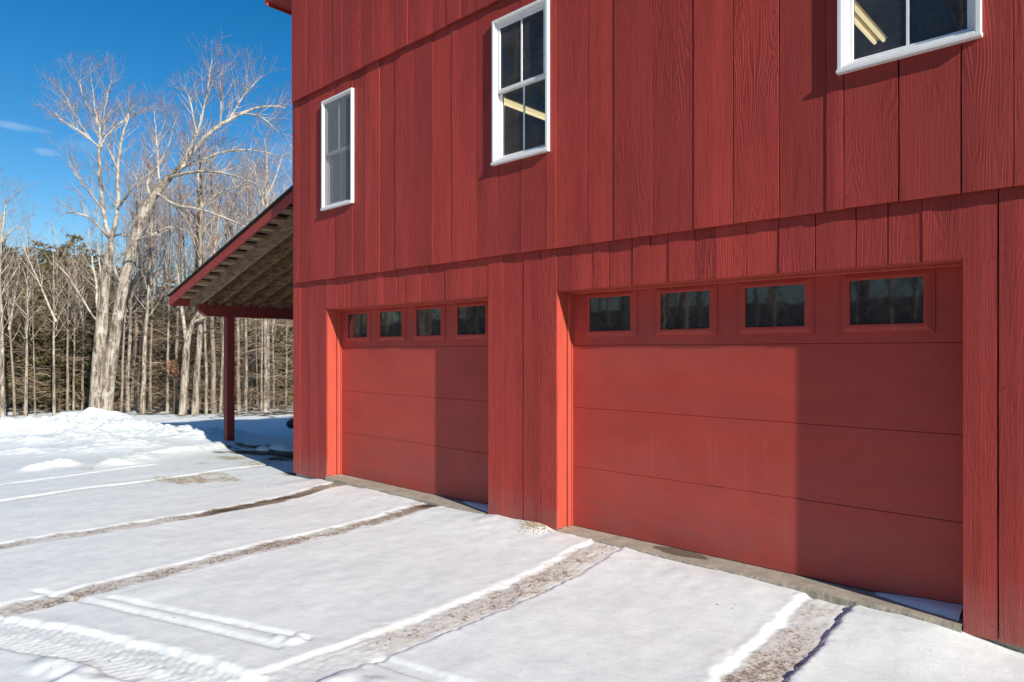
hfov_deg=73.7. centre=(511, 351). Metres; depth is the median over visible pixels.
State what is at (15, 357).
conifer tree
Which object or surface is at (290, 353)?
conifer tree
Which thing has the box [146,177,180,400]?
bare tree
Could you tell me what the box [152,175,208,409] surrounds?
bare tree
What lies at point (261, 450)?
rock
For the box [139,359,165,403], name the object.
conifer tree
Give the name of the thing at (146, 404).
bare tree
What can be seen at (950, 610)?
snow drift
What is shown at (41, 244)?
conifer tree
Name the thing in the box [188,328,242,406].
conifer tree
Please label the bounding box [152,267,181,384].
conifer tree
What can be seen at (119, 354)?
bare tree
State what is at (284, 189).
bare tree
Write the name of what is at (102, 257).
bare tree
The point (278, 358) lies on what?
conifer tree
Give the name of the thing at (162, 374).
conifer tree
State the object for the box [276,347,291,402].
conifer tree
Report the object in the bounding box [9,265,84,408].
conifer tree
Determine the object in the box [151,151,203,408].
bare tree
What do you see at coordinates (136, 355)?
bare tree
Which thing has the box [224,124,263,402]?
bare tree
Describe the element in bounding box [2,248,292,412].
brush
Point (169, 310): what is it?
bare tree
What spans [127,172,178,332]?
bare tree
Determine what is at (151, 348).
bare tree
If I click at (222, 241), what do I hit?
bare tree
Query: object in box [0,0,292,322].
sky
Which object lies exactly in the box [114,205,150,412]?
bare tree
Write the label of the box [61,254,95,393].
conifer tree
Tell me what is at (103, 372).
maple tree
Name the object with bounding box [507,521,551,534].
gravel
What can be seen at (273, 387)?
bare tree
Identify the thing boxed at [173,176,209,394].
bare tree
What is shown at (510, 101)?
shop light
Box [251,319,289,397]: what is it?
conifer tree
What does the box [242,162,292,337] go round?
bare tree
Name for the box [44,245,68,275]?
conifer tree
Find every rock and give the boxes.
[254,446,270,454]
[269,444,292,456]
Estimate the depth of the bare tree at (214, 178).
40.70 m
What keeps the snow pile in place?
on the snow ground
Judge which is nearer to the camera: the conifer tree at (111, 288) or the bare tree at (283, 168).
the conifer tree at (111, 288)
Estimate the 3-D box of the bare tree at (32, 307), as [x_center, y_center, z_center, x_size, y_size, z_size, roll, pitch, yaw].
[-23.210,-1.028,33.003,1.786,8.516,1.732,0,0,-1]
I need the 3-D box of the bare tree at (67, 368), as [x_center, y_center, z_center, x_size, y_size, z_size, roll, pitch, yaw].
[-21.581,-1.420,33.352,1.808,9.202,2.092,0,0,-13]
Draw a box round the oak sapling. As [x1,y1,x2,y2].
[162,360,180,413]
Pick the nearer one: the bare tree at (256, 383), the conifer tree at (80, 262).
the bare tree at (256, 383)
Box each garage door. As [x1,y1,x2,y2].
[342,301,487,503]
[573,266,962,611]
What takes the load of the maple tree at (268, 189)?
on the snow ground
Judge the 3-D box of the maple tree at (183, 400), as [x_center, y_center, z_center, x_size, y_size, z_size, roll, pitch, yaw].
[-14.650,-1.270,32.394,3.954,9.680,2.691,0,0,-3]
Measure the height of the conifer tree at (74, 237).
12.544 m
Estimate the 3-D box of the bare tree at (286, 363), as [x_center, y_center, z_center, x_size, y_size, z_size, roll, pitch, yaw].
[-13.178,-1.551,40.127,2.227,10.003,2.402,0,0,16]
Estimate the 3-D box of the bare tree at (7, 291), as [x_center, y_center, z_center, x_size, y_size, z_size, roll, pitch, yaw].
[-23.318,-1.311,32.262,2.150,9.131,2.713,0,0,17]
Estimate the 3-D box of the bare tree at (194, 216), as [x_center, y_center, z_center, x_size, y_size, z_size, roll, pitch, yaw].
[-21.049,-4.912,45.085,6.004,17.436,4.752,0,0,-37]
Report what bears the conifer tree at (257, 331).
on the snow ground
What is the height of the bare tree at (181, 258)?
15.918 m
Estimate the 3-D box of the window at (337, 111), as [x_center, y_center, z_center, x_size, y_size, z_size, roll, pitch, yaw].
[-2.230,-2.586,8.825,0.721,1.444,0.132,0,0,43]
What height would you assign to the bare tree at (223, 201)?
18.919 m
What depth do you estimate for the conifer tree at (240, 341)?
51.08 m
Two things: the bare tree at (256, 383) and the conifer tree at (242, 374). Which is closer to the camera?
the bare tree at (256, 383)
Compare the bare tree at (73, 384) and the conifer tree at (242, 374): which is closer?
the bare tree at (73, 384)
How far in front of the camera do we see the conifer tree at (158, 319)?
53.68 m
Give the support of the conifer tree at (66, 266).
on the snow ground
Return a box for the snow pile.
[46,407,136,422]
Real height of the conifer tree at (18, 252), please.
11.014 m
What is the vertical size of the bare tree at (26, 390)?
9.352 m
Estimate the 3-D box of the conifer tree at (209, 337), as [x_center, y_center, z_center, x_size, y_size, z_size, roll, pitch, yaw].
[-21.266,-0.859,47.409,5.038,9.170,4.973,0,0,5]
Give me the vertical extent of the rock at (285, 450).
0.275 m
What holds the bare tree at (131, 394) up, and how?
on the snow ground
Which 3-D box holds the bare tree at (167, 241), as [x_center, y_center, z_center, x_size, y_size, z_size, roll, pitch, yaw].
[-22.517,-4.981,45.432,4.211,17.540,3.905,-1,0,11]
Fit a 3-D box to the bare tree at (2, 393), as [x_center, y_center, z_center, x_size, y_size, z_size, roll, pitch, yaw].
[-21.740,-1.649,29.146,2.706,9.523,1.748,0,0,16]
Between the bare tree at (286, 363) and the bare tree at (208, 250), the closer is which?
the bare tree at (286, 363)
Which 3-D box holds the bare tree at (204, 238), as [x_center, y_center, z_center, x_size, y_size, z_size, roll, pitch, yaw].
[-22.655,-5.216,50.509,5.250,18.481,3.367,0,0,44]
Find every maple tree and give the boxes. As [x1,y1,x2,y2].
[0,167,54,300]
[27,30,292,410]
[154,127,281,408]
[160,225,242,414]
[228,110,292,407]
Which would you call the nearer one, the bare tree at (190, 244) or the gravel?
the gravel
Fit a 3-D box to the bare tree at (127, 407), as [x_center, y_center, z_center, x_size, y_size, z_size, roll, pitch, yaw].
[-18.679,-2.688,34.602,3.296,12.017,4.101,0,0,7]
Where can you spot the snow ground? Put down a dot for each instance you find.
(158, 544)
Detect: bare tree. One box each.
[0,206,80,415]
[0,207,22,416]
[0,230,45,415]
[8,215,56,415]
[12,247,55,412]
[48,228,94,411]
[49,260,80,405]
[51,238,90,410]
[51,238,97,410]
[80,211,122,329]
[101,132,188,410]
[104,180,174,412]
[108,277,127,403]
[113,131,173,389]
[114,158,168,406]
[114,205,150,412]
[115,161,156,409]
[119,185,168,377]
[122,148,177,409]
[125,180,174,413]
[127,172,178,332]
[136,171,197,411]
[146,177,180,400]
[150,142,193,384]
[151,141,237,400]
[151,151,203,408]
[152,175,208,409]
[154,160,207,374]
[154,182,184,402]
[154,186,183,400]
[159,159,236,413]
[171,180,206,392]
[171,185,214,343]
[172,124,229,414]
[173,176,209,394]
[176,127,261,399]
[180,139,243,413]
[182,159,226,396]
[191,151,246,412]
[194,119,227,405]
[196,173,221,401]
[207,151,267,411]
[207,161,257,411]
[208,188,241,345]
[213,156,257,401]
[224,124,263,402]
[233,183,260,406]
[234,138,289,410]
[235,154,263,373]
[239,157,279,410]
[240,318,263,409]
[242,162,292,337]
[249,127,292,338]
[252,156,292,388]
[263,319,283,407]
[280,319,291,404]
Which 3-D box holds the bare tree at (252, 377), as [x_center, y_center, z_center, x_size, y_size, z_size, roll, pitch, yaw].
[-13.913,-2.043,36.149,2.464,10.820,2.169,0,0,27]
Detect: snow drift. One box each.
[463,501,487,511]
[875,592,962,620]
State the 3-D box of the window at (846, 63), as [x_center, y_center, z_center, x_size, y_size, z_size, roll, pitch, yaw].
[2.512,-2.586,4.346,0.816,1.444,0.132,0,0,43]
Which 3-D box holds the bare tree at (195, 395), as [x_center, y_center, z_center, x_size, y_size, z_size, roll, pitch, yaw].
[-14.755,-3.867,32.810,3.242,14.552,2.600,0,0,15]
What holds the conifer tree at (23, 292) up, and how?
on the snow ground
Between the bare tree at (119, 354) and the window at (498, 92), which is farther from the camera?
the bare tree at (119, 354)
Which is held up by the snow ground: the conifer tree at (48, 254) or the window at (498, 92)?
the conifer tree at (48, 254)
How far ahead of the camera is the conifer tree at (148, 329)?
48.46 m
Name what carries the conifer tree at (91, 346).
on the snow ground
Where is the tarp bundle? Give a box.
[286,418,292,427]
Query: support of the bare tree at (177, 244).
on the snow ground
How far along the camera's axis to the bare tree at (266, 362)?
33.99 m
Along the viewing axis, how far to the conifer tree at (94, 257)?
47.80 m
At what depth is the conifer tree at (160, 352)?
44.98 m
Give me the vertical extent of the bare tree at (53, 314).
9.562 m
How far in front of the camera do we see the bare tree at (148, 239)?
40.05 m
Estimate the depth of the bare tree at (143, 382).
33.10 m
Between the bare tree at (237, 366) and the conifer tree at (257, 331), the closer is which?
the bare tree at (237, 366)
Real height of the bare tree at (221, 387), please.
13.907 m
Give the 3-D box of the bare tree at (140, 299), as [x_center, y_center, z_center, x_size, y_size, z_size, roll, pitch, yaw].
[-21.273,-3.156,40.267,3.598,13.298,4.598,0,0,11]
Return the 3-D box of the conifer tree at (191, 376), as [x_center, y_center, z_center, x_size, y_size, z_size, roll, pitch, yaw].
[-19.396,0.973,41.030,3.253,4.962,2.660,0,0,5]
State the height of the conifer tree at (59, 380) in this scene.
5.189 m
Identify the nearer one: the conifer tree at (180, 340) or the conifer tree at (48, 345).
the conifer tree at (48, 345)
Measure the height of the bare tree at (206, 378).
13.594 m
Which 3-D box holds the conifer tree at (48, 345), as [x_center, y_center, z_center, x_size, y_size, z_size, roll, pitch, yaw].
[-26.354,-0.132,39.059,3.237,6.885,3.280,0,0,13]
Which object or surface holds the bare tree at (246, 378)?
on the snow ground
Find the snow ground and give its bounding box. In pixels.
[0,394,1023,681]
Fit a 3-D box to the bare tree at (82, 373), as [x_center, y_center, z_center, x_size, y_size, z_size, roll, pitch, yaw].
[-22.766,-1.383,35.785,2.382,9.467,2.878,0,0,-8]
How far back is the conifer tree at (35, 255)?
47.78 m
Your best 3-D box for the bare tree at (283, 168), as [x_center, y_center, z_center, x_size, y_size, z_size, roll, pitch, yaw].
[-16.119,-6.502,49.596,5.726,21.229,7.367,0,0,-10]
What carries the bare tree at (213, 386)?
on the snow ground
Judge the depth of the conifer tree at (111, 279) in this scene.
46.69 m
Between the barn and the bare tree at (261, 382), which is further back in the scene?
the bare tree at (261, 382)
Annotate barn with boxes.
[167,0,1023,652]
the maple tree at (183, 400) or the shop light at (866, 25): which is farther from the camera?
the maple tree at (183, 400)
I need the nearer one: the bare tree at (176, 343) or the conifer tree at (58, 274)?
the bare tree at (176, 343)
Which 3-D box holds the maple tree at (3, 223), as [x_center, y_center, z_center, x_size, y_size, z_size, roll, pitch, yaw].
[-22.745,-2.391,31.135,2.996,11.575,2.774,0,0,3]
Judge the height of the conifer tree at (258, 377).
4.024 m
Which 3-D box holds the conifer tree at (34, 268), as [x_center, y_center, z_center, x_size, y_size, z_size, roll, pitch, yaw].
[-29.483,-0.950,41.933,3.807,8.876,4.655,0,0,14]
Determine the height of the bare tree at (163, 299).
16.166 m
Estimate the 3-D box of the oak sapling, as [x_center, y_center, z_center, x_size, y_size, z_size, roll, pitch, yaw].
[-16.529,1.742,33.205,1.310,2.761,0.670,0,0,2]
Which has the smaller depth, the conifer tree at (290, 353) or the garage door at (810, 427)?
the garage door at (810, 427)
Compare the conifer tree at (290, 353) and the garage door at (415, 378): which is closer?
the garage door at (415, 378)
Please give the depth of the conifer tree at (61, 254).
48.78 m
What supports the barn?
on the snow ground
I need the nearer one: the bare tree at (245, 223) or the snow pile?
the snow pile
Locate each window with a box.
[320,87,353,210]
[491,0,549,165]
[836,0,982,74]
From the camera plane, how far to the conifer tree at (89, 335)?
36.72 m
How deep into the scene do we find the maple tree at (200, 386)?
36.01 m
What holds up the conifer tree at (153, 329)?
on the snow ground
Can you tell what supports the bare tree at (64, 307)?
on the snow ground
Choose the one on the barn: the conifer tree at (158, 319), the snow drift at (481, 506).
the snow drift at (481, 506)
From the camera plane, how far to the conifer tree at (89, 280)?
40.88 m
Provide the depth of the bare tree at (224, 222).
42.41 m
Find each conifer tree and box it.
[1,246,26,306]
[1,265,43,408]
[4,277,42,406]
[4,299,50,408]
[7,265,62,403]
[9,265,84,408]
[12,248,40,400]
[13,249,60,322]
[17,239,50,396]
[18,291,80,405]
[28,314,88,409]
[32,268,107,408]
[37,245,69,302]
[37,269,74,402]
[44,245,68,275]
[44,260,93,354]
[51,232,95,291]
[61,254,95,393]
[61,277,116,403]
[69,247,112,301]
[71,279,133,402]
[80,266,141,403]
[91,260,139,329]
[108,278,164,365]
[116,288,166,401]
[138,289,164,393]
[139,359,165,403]
[147,322,188,401]
[149,286,169,398]
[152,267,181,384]
[153,306,208,384]
[163,328,210,406]
[180,311,236,386]
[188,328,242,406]
[220,318,258,390]
[235,324,259,403]
[241,318,271,386]
[247,343,272,401]
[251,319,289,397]
[253,319,292,405]
[263,319,292,404]
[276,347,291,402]
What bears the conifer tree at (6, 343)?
on the snow ground
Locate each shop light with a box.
[504,94,544,119]
[854,0,887,44]
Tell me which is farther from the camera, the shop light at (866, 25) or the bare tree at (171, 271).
the bare tree at (171, 271)

